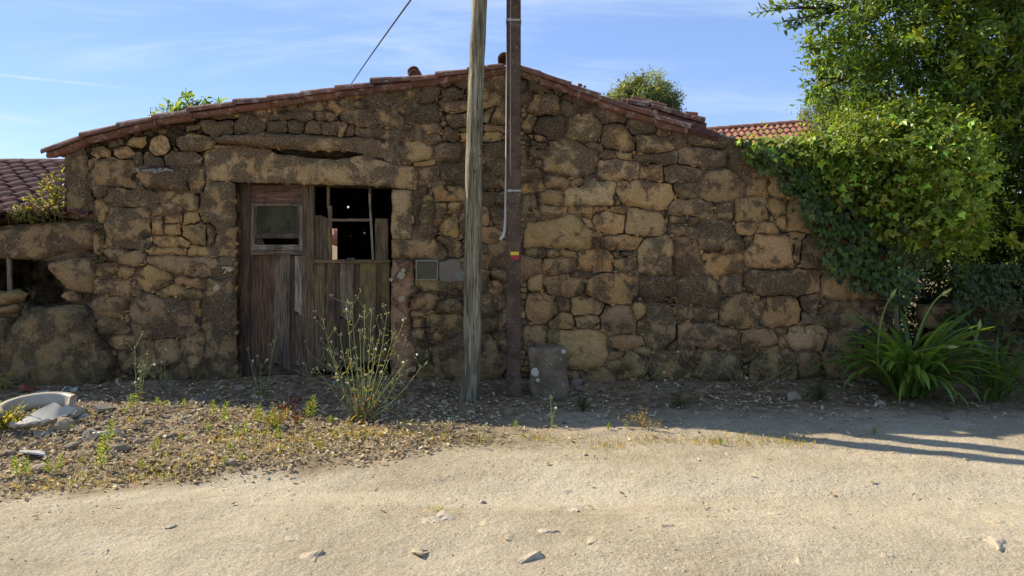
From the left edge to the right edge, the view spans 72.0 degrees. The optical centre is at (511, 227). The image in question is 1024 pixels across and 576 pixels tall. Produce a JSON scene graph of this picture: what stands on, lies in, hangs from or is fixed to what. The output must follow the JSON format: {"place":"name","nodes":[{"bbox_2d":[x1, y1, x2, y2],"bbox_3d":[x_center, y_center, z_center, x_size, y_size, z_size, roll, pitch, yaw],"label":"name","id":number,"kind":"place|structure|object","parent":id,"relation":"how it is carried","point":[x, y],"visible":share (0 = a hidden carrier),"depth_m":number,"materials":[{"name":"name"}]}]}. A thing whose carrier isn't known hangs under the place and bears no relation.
{"place":"outdoors","nodes":[
{"label":"outdoors","id":0,"kind":"place"},
{"bbox_2d":[0,0,1020,207],"label":"sky","id":1,"kind":"structure","parent":0,"point":[68,68],"materials":[{"name":"blue"}]},
{"bbox_2d":[0,245,1023,575],"bbox_3d":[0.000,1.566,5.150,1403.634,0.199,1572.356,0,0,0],"label":"ground","id":2,"kind":"structure","parent":0,"point":[204,537],"depth_m":4.37,"materials":[{"name":"soil"}]},
{"bbox_2d":[0,449,16,456],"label":"rock","id":3,"kind":"object","parent":2,"relation":"on","point":[7,453],"visible":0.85,"depth_m":4.85,"materials":[{"name":"stone"}]},
{"bbox_2d":[0,369,21,388],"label":"edge weed","id":4,"kind":"object","parent":2,"relation":"on","point":[5,382],"visible":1,"depth_m":6.79,"materials":[{"name":"green plant"}]},
{"bbox_2d":[11,455,21,476],"bbox_3d":[-3.195,1.543,4.549,0.074,0.162,0.077,0,0,-16],"label":"sprout","id":5,"kind":"object","parent":2,"relation":"on","point":[15,463],"visible":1,"depth_m":4.54,"materials":[{"name":"green plant"}]},
{"bbox_2d":[0,400,39,430],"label":"yellow weed","id":6,"kind":"object","parent":2,"relation":"on","point":[6,420],"visible":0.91,"depth_m":5.29,"materials":[{"name":"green plant"}]},
{"bbox_2d":[19,456,32,475],"bbox_3d":[-3.134,1.553,4.545,0.086,0.161,0.082,0,0,17],"label":"sprout","id":7,"kind":"object","parent":2,"relation":"on","point":[25,466],"visible":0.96,"depth_m":4.55,"materials":[{"name":"green plant"}]},
{"bbox_2d":[17,428,35,432],"bbox_3d":[-3.619,1.519,5.269,0.131,0.032,0.146,12,-4,41],"label":"ceramic shard","id":8,"kind":"object","parent":2,"relation":"on","point":[24,430],"visible":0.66,"depth_m":5.24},
{"bbox_2d":[18,384,37,391],"bbox_3d":[-4.645,1.535,6.755,0.134,0.046,0.167,12,-18,13],"label":"terracotta shard","id":9,"kind":"object","parent":2,"relation":"on","point":[26,387],"visible":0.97,"depth_m":6.70,"materials":[{"name":"ceramic"}]},
{"bbox_2d":[19,450,45,455],"bbox_3d":[-3.307,1.551,4.865,0.273,0.030,0.154,-10,-20,39],"label":"white plate","id":10,"kind":"object","parent":2,"relation":"on","point":[38,452],"visible":1,"depth_m":4.81,"materials":[{"name":"ceramic"}]},
{"bbox_2d":[29,441,40,446],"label":"rock","id":11,"kind":"object","parent":2,"relation":"on","point":[34,443],"visible":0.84,"depth_m":5.01,"materials":[{"name":"stone"}]},
{"bbox_2d":[33,429,41,437],"bbox_3d":[-3.481,1.541,5.210,0.110,0.030,0.136,32,5,-39],"label":"ceramic shard","id":12,"kind":"object","parent":2,"relation":"on","point":[37,434],"visible":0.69,"depth_m":5.20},
{"bbox_2d":[31,463,46,471],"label":"rock","id":13,"kind":"object","parent":2,"relation":"on","point":[38,466],"visible":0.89,"depth_m":4.62,"materials":[{"name":"stone"}]},
{"bbox_2d":[0,392,86,431],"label":"broken toilet bowl","id":14,"kind":"object","parent":2,"relation":"on","point":[53,406],"visible":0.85,"depth_m":5.47,"materials":[{"name":"ceramic"}]},
{"bbox_2d":[43,459,52,473],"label":"sprout","id":15,"kind":"object","parent":2,"relation":"on","point":[47,464],"visible":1,"depth_m":4.58,"materials":[{"name":"green plant"}]},
{"bbox_2d":[49,437,62,443],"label":"rock","id":16,"kind":"object","parent":2,"relation":"on","point":[56,439],"visible":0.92,"depth_m":5.08,"materials":[{"name":"stone"}]},
{"bbox_2d":[53,454,63,470],"bbox_3d":[-2.968,1.549,4.626,0.070,0.131,0.067,0,0,21],"label":"sprout","id":17,"kind":"object","parent":2,"relation":"on","point":[59,462],"visible":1,"depth_m":4.63,"materials":[{"name":"green plant"}]},
{"bbox_2d":[0,158,118,384],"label":"stone shed","id":18,"kind":"structure","parent":2,"relation":"on","point":[49,334],"depth_m":7.06,"materials":[{"name":"stone"}]},
{"bbox_2d":[4,202,69,226],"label":"hanging weeds","id":19,"kind":"object","parent":18,"relation":"hanging from","point":[60,211],"visible":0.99,"depth_m":6.98,"materials":[{"name":"green plant"}]},
{"bbox_2d":[9,164,66,220],"bbox_3d":[-4.763,-0.352,7.049,0.641,0.572,0.275,0,0,0],"label":"bush","id":20,"kind":"object","parent":18,"relation":"on","point":[55,196],"visible":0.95,"depth_m":7.02,"materials":[{"name":"green plant"}]},
{"bbox_2d":[48,416,78,431],"bbox_3d":[-3.364,1.490,5.313,0.171,0.124,0.203,0,0,25],"label":"rock","id":21,"kind":"object","parent":2,"relation":"on","point":[62,423],"visible":0.83,"depth_m":5.27,"materials":[{"name":"stone"}]},
{"bbox_2d":[61,386,71,391],"bbox_3d":[-4.253,1.557,6.698,0.021,0.121,0.087,34,-2,14],"label":"ceramic shard","id":22,"kind":"object","parent":2,"relation":"on","point":[66,388],"visible":0.68,"depth_m":6.70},
{"bbox_2d":[61,442,80,447],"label":"rock","id":23,"kind":"object","parent":2,"relation":"on","point":[72,445],"visible":0.98,"depth_m":4.98,"materials":[{"name":"stone"}]},
{"bbox_2d":[77,412,88,417],"bbox_3d":[-3.359,1.484,5.517,0.084,0.028,0.116,-21,37,-33],"label":"ceramic shard","id":24,"kind":"object","parent":2,"relation":"on","point":[84,414],"visible":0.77,"depth_m":5.52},
{"bbox_2d":[81,551,92,555],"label":"rock","id":25,"kind":"object","parent":2,"relation":"on","point":[87,554],"visible":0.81,"depth_m":3.47,"materials":[{"name":"stone"}]},
{"bbox_2d":[93,443,106,468],"bbox_3d":[-2.721,1.513,4.655,0.094,0.202,0.091,0,0,-33],"label":"sprout","id":26,"kind":"object","parent":2,"relation":"on","point":[99,457],"visible":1,"depth_m":4.65,"materials":[{"name":"green plant"}]},
{"bbox_2d":[81,428,120,440],"bbox_3d":[-2.998,1.504,5.140,0.252,0.075,0.069,0,0,-20],"label":"drain pipe end","id":27,"kind":"object","parent":2,"relation":"on","point":[95,434],"visible":0.96,"depth_m":5.13,"materials":[{"name":"grey plastic"}]},
{"bbox_2d":[92,403,115,411],"bbox_3d":[-3.271,1.442,5.653,0.159,0.025,0.147,16,-2,-44],"label":"slate piece","id":28,"kind":"object","parent":2,"relation":"on","point":[102,407],"visible":0.97,"depth_m":5.63,"materials":[{"name":"stone"}]},
{"bbox_2d":[98,431,109,452],"bbox_3d":[-2.809,1.499,4.865,0.087,0.190,0.091,0,0,27],"label":"sprout","id":29,"kind":"object","parent":2,"relation":"on","point":[102,436],"visible":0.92,"depth_m":4.86,"materials":[{"name":"green plant"}]},
{"bbox_2d":[99,549,109,555],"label":"rock","id":30,"kind":"object","parent":2,"relation":"on","point":[104,552],"visible":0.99,"depth_m":3.47,"materials":[{"name":"stone"}]},
{"bbox_2d":[104,418,115,441],"bbox_3d":[-2.889,1.468,5.075,0.093,0.196,0.089,0,0,-28],"label":"sprout","id":31,"kind":"object","parent":2,"relation":"on","point":[110,429],"visible":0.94,"depth_m":5.08,"materials":[{"name":"green plant"}]},
{"bbox_2d":[107,442,123,448],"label":"rock","id":32,"kind":"object","parent":2,"relation":"on","point":[111,445],"visible":0.47,"depth_m":5.00,"materials":[{"name":"stone"}]},
{"bbox_2d":[111,444,133,452],"bbox_3d":[-2.733,1.559,4.974,0.090,0.065,0.168,-8,-18,37],"label":"rock","id":33,"kind":"object","parent":2,"relation":"on","point":[122,447],"visible":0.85,"depth_m":4.93,"materials":[{"name":"stone"}]},
{"bbox_2d":[126,394,136,409],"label":"sprout","id":34,"kind":"object","parent":2,"relation":"on","point":[131,397],"visible":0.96,"depth_m":5.69,"materials":[{"name":"green plant"}]},
{"bbox_2d":[133,438,141,442],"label":"rock","id":35,"kind":"object","parent":2,"relation":"on","point":[136,440],"visible":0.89,"depth_m":5.09,"materials":[{"name":"stone"}]},
{"bbox_2d":[126,333,155,401],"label":"upright weed","id":36,"kind":"object","parent":2,"relation":"on","point":[139,397],"visible":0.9,"depth_m":6.15,"materials":[{"name":"green plant"}]},
{"bbox_2d":[138,419,154,423],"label":"rock","id":37,"kind":"object","parent":2,"relation":"on","point":[144,420],"visible":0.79,"depth_m":5.41,"materials":[{"name":"stone"}]},
{"bbox_2d":[146,342,170,391],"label":"curling weed","id":38,"kind":"object","parent":2,"relation":"on","point":[162,386],"visible":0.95,"depth_m":6.79,"materials":[{"name":"green plant"}]},
{"bbox_2d":[163,432,176,439],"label":"rock","id":39,"kind":"object","parent":2,"relation":"on","point":[171,435],"visible":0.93,"depth_m":5.15,"materials":[{"name":"stone"}]},
{"bbox_2d":[165,524,177,528],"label":"rock","id":40,"kind":"object","parent":2,"relation":"on","point":[171,526],"visible":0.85,"depth_m":3.73,"materials":[{"name":"stone"}]},
{"bbox_2d":[194,395,211,403],"bbox_3d":[-2.700,1.513,6.147,0.154,0.030,0.145,28,13,-10],"label":"slate piece","id":41,"kind":"object","parent":2,"relation":"on","point":[197,398],"visible":0.7,"depth_m":6.14,"materials":[{"name":"stone"}]},
{"bbox_2d":[209,398,216,413],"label":"sprout","id":42,"kind":"object","parent":2,"relation":"on","point":[213,402],"visible":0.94,"depth_m":5.69,"materials":[{"name":"green plant"}]},
{"bbox_2d":[220,399,230,423],"bbox_3d":[-2.225,1.439,5.473,0.095,0.218,0.102,0,0,9],"label":"sprout","id":43,"kind":"object","parent":2,"relation":"on","point":[224,412],"visible":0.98,"depth_m":5.47,"materials":[{"name":"green plant"}]},
{"bbox_2d":[226,458,237,464],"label":"rock","id":44,"kind":"object","parent":2,"relation":"on","point":[232,461],"visible":0.95,"depth_m":4.72,"materials":[{"name":"stone"}]},
{"bbox_2d":[233,385,246,390],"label":"rock","id":45,"kind":"object","parent":2,"relation":"on","point":[239,387],"visible":0.94,"depth_m":6.77,"materials":[{"name":"stone"}]},
{"bbox_2d":[241,419,249,435],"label":"sprout","id":46,"kind":"object","parent":2,"relation":"on","point":[244,429],"visible":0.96,"depth_m":5.27,"materials":[{"name":"green plant"}]},
{"bbox_2d":[256,404,264,422],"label":"sprout","id":47,"kind":"object","parent":2,"relation":"on","point":[259,407],"visible":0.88,"depth_m":5.52,"materials":[{"name":"green plant"}]},
{"bbox_2d":[246,336,277,396],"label":"forked weed","id":48,"kind":"object","parent":2,"relation":"on","point":[259,392],"visible":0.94,"depth_m":6.55,"materials":[{"name":"green plant"}]},
{"bbox_2d":[254,401,291,425],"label":"dry tuft","id":49,"kind":"object","parent":2,"relation":"on","point":[278,418],"visible":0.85,"depth_m":5.47,"materials":[{"name":"yellow plant"}]},
{"bbox_2d":[270,412,279,426],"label":"sprout","id":50,"kind":"object","parent":2,"relation":"on","point":[274,419],"visible":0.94,"depth_m":5.42,"materials":[{"name":"green plant"}]},
{"bbox_2d":[276,425,282,438],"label":"sprout","id":51,"kind":"object","parent":2,"relation":"on","point":[278,426],"visible":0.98,"depth_m":5.22,"materials":[{"name":"green plant"}]},
{"bbox_2d":[285,535,300,540],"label":"rock","id":52,"kind":"object","parent":2,"relation":"on","point":[293,538],"visible":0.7,"depth_m":3.59,"materials":[{"name":"stone"}]},
{"bbox_2d":[284,393,305,410],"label":"red sprig","id":53,"kind":"object","parent":2,"relation":"on","point":[291,397],"visible":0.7,"depth_m":5.98,"materials":[{"name":"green plant"}]},
{"bbox_2d":[279,402,311,423],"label":"red stem sprig","id":54,"kind":"object","parent":2,"relation":"on","point":[296,416],"visible":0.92,"depth_m":5.59,"materials":[{"name":"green plant"}]},
{"bbox_2d":[299,549,323,561],"bbox_3d":[-0.986,1.605,3.410,0.108,0.047,0.171,3,17,25],"label":"rock","id":55,"kind":"object","parent":2,"relation":"on","point":[312,556],"visible":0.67,"depth_m":3.41,"materials":[{"name":"stone"}]},
{"bbox_2d":[307,394,317,416],"bbox_3d":[-1.625,1.463,5.740,0.104,0.226,0.101,0,0,43],"label":"sprout","id":56,"kind":"object","parent":2,"relation":"on","point":[313,406],"visible":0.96,"depth_m":5.74,"materials":[{"name":"green plant"}]},
{"bbox_2d":[332,229,364,245],"bbox_3d":[-4.152,0.720,16.179,2.786,1.855,0.839,0,0,0],"label":"tile heap","id":57,"kind":"object","parent":2,"relation":"on","point":[334,237],"visible":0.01,"depth_m":16.01,"materials":[{"name":"ceramic"}]},
{"bbox_2d":[296,337,415,396],"bbox_3d":[-1.448,1.353,6.569,1.121,0.687,0.218,0,0,0],"label":"shaded weed","id":58,"kind":"object","parent":2,"relation":"on","point":[351,376],"visible":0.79,"depth_m":6.56,"materials":[{"name":"green plant"}]},
{"bbox_2d":[311,289,427,423],"bbox_3d":[-1.169,1.109,5.711,1.005,1.227,0.569,0,0,0],"label":"tall weed","id":59,"kind":"object","parent":2,"relation":"on","point":[364,412],"visible":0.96,"depth_m":5.72,"materials":[{"name":"green plant"}]},
{"bbox_2d":[5,414,825,512],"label":"verge grass","id":60,"kind":"structure","parent":2,"relation":"on","point":[526,435],"depth_m":5.19,"materials":[{"name":"green plant"}]},
{"bbox_2d":[411,548,428,555],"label":"rock","id":61,"kind":"object","parent":2,"relation":"on","point":[420,551],"visible":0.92,"depth_m":3.47,"materials":[{"name":"stone"}]},
{"bbox_2d":[421,518,439,524],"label":"rock","id":62,"kind":"object","parent":2,"relation":"on","point":[426,520],"visible":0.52,"depth_m":3.82,"materials":[{"name":"stone"}]},
{"bbox_2d":[430,509,455,520],"bbox_3d":[-0.397,1.614,3.905,0.166,0.085,0.155,0,0,-21],"label":"rock","id":63,"kind":"object","parent":2,"relation":"on","point":[443,514],"visible":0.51,"depth_m":3.88,"materials":[{"name":"stone"}]},
{"bbox_2d":[446,497,456,500],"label":"rock","id":64,"kind":"object","parent":2,"relation":"on","point":[452,498],"visible":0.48,"depth_m":4.26,"materials":[{"name":"stone"}]},
{"bbox_2d":[40,52,893,381],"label":"stone house","id":65,"kind":"structure","parent":2,"relation":"on","point":[686,242],"depth_m":7.10,"materials":[{"name":"stone"}]},
{"bbox_2d":[96,220,103,261],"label":"pennywort","id":66,"kind":"object","parent":65,"relation":"attached to","point":[100,240],"visible":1,"depth_m":7.05,"materials":[{"name":"green plant"}]},
{"bbox_2d":[148,87,227,115],"bbox_3d":[-3.373,-1.312,7.348,0.874,0.316,0.303,0,0,0],"label":"roof bush","id":67,"kind":"object","parent":65,"relation":"on","point":[179,102],"visible":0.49,"depth_m":7.33,"materials":[{"name":"green plant"}]},
{"bbox_2d":[250,184,314,376],"bbox_3d":[-2.366,0.563,7.265,0.670,2.021,0.094,0,0,0],"label":"door leaf","id":68,"kind":"structure","parent":65,"relation":"in","point":[282,284],"depth_m":7.25,"materials":[{"name":"brown wood"}]},
{"bbox_2d":[313,186,390,372],"bbox_3d":[-1.648,0.526,7.251,0.794,1.943,0.086,0,0,0],"label":"door leaf","id":69,"kind":"structure","parent":65,"relation":"in","point":[345,280],"depth_m":7.25,"materials":[{"name":"wood"}]},
{"bbox_2d":[734,87,1015,341],"bbox_3d":[3.552,-0.047,6.945,2.672,2.717,1.569,0,0,0],"label":"ivy","id":70,"kind":"object","parent":65,"relation":"attached to","point":[926,171],"visible":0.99,"depth_m":6.81,"materials":[{"name":"green plant"}]},
{"bbox_2d":[460,0,486,401],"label":"wooden utility pole","id":71,"kind":"object","parent":2,"relation":"on","point":[470,371],"visible":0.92,"depth_m":6.40,"materials":[{"name":"grey wood"}]},
{"bbox_2d":[6,381,949,460],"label":"rubble chips","id":72,"kind":"object","parent":2,"relation":"on","point":[382,415],"visible":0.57,"depth_m":5.96,"materials":[{"name":"stone"}]},
{"bbox_2d":[479,518,494,525],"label":"rock","id":73,"kind":"object","parent":2,"relation":"on","point":[485,521],"visible":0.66,"depth_m":3.80,"materials":[{"name":"stone"}]},
{"bbox_2d":[501,530,514,541],"bbox_3d":[-0.003,1.593,3.637,0.113,0.026,0.109,16,1,-36],"label":"rock","id":74,"kind":"object","parent":2,"relation":"on","point":[507,535],"visible":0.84,"depth_m":3.62,"materials":[{"name":"stone"}]},
{"bbox_2d":[499,0,520,396],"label":"concrete utility pole","id":75,"kind":"object","parent":2,"relation":"on","point":[512,215],"visible":0.93,"depth_m":6.54,"materials":[{"name":"grey concrete"}]},
{"bbox_2d":[351,0,410,83],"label":"overhead cable","id":76,"kind":"object","parent":75,"relation":"attached to","point":[404,8],"visible":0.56,"depth_m":9.89,"materials":[{"name":"grey plastic"}]},
{"bbox_2d":[0,377,1023,527],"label":"dead leaf litter","id":77,"kind":"object","parent":2,"relation":"on","point":[9,489],"visible":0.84,"depth_m":5.33,"materials":[{"name":"plant"}]},
{"bbox_2d":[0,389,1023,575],"bbox_3d":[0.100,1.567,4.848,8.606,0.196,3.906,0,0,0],"label":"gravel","id":78,"kind":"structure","parent":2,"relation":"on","point":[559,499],"depth_m":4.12,"materials":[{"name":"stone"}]},
{"bbox_2d":[517,550,543,563],"bbox_3d":[0.110,1.621,3.461,0.134,0.078,0.233,-10,-24,43],"label":"rock","id":79,"kind":"object","parent":2,"relation":"on","point":[535,554],"visible":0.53,"depth_m":3.41,"materials":[{"name":"stone"}]},
{"bbox_2d":[527,344,568,398],"bbox_3d":[0.340,1.388,6.655,0.390,0.558,0.307,0,0,0],"label":"granite block","id":80,"kind":"object","parent":2,"relation":"on","point":[547,367],"depth_m":6.54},
{"bbox_2d":[538,528,558,533],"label":"rock","id":81,"kind":"object","parent":2,"relation":"on","point":[545,531],"visible":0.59,"depth_m":3.69,"materials":[{"name":"stone"}]},
{"bbox_2d":[546,395,557,427],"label":"lone weed","id":82,"kind":"object","parent":2,"relation":"on","point":[552,426],"visible":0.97,"depth_m":5.58,"materials":[{"name":"green plant"}]},
{"bbox_2d":[562,489,572,493],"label":"rock","id":83,"kind":"object","parent":2,"relation":"on","point":[567,491],"visible":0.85,"depth_m":4.40,"materials":[{"name":"stone"}]},
{"bbox_2d":[568,508,577,511],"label":"rock","id":84,"kind":"object","parent":2,"relation":"on","point":[573,510],"visible":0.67,"depth_m":4.04,"materials":[{"name":"stone"}]},
{"bbox_2d":[570,378,582,384],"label":"rock","id":85,"kind":"object","parent":2,"relation":"on","point":[575,381],"visible":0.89,"depth_m":6.96,"materials":[{"name":"stone"}]},
{"bbox_2d":[572,391,595,411],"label":"grass tuft","id":86,"kind":"object","parent":2,"relation":"on","point":[582,405],"visible":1,"depth_m":6.07,"materials":[{"name":"green plant"}]},
{"bbox_2d":[587,536,596,544],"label":"rock","id":87,"kind":"object","parent":2,"relation":"on","point":[591,540],"visible":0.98,"depth_m":3.57,"materials":[{"name":"stone"}]},
{"bbox_2d":[617,404,661,427],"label":"straw tuft","id":88,"kind":"object","parent":2,"relation":"on","point":[642,421],"visible":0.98,"depth_m":5.50,"materials":[{"name":"yellow plant"}]},
{"bbox_2d":[603,65,686,111],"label":"round tree","id":89,"kind":"object","parent":2,"relation":"on","point":[658,89],"visible":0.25,"depth_m":50.97,"materials":[{"name":"green plant"}]},
{"bbox_2d":[624,334,680,395],"bbox_3d":[1.361,1.397,6.835,0.553,0.714,0.717,0,0,0],"label":"sprawling weed","id":90,"kind":"object","parent":2,"relation":"on","point":[656,370],"visible":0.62,"depth_m":6.95,"materials":[{"name":"green plant"}]},
{"bbox_2d":[660,523,673,527],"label":"rock","id":91,"kind":"object","parent":2,"relation":"on","point":[666,525],"visible":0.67,"depth_m":3.73,"materials":[{"name":"stone"}]},
{"bbox_2d":[660,389,694,407],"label":"grass tuft","id":92,"kind":"object","parent":2,"relation":"on","point":[676,403],"visible":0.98,"depth_m":6.12,"materials":[{"name":"green plant"}]},
{"bbox_2d":[715,345,797,386],"bbox_3d":[2.402,1.433,6.896,0.764,0.531,0.312,0,0,0],"label":"wall foot weed","id":93,"kind":"object","parent":2,"relation":"on","point":[758,374],"depth_m":6.86,"materials":[{"name":"green plant"}]},
{"bbox_2d":[787,392,801,400],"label":"rock","id":94,"kind":"object","parent":2,"relation":"on","point":[792,396],"visible":0.84,"depth_m":6.43,"materials":[{"name":"stone"}]},
{"bbox_2d":[791,557,804,567],"bbox_3d":[1.368,1.603,3.338,0.103,0.027,0.113,7,15,-14],"label":"rock","id":95,"kind":"object","parent":2,"relation":"on","point":[797,562],"visible":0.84,"depth_m":3.34,"materials":[{"name":"stone"}]},
{"bbox_2d":[802,380,833,400],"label":"grass tuft","id":96,"kind":"object","parent":2,"relation":"on","point":[818,394],"visible":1,"depth_m":6.40,"materials":[{"name":"green plant"}]},
{"bbox_2d":[839,449,852,452],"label":"rock","id":97,"kind":"object","parent":2,"relation":"on","point":[845,451],"visible":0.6,"depth_m":5.06,"materials":[{"name":"stone"}]},
{"bbox_2d":[796,56,897,154],"bbox_3d":[18.953,-4.164,39.153,6.602,11.544,4.507,0,0,0],"label":"dark tree","id":98,"kind":"object","parent":2,"relation":"on","point":[805,113],"visible":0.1,"depth_m":38.61,"materials":[{"name":"green plant"}]},
{"bbox_2d":[874,399,885,405],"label":"rock","id":99,"kind":"object","parent":2,"relation":"on","point":[880,402],"visible":0.84,"depth_m":6.22,"materials":[{"name":"stone"}]},
{"bbox_2d":[749,0,1023,300],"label":"broadleaf tree","id":100,"kind":"object","parent":2,"relation":"on","point":[949,71],"visible":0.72,"depth_m":7.27,"materials":[{"name":"green plant"}]},
{"bbox_2d":[881,553,894,558],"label":"rock","id":101,"kind":"object","parent":2,"relation":"on","point":[888,556],"visible":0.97,"depth_m":3.41,"materials":[{"name":"stone"}]},
{"bbox_2d":[805,288,1021,406],"bbox_3d":[3.742,1.060,6.572,1.805,1.044,1.570,0,0,0],"label":"strap leaved plant","id":102,"kind":"object","parent":2,"relation":"on","point":[908,372],"visible":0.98,"depth_m":6.35,"materials":[{"name":"green plant"}]},
{"bbox_2d":[893,54,1023,380],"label":"shrub thicket","id":103,"kind":"object","parent":2,"relation":"on","point":[935,277],"visible":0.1,"depth_m":7.63,"materials":[{"name":"green plant"}]},
{"bbox_2d":[913,318,1023,401],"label":"strap leaved plant","id":104,"kind":"object","parent":2,"relation":"on","point":[990,383],"visible":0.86,"depth_m":6.37,"materials":[{"name":"green plant"}]},
{"bbox_2d":[916,263,1023,381],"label":"mossy stone wall","id":105,"kind":"structure","parent":2,"relation":"on","point":[992,309],"depth_m":6.95,"materials":[{"name":"stone"}]},
{"bbox_2d":[963,536,981,540],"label":"rock","id":106,"kind":"object","parent":2,"relation":"on","point":[974,538],"visible":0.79,"depth_m":3.60,"materials":[{"name":"stone"}]},
{"bbox_2d":[983,536,1006,552],"bbox_3d":[2.464,1.609,3.557,0.125,0.076,0.202,0,0,9],"label":"rock","id":107,"kind":"object","parent":2,"relation":"on","point":[999,544],"visible":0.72,"depth_m":3.54,"materials":[{"name":"stone"}]},
{"bbox_2d":[987,520,1005,524],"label":"rock","id":108,"kind":"object","parent":2,"relation":"on","point":[996,522],"visible":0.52,"depth_m":3.81,"materials":[{"name":"stone"}]},
{"bbox_2d":[706,120,821,155],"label":"tiled roof","id":109,"kind":"structure","parent":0,"point":[742,131],"depth_m":25.77,"materials":[{"name":"tile"}]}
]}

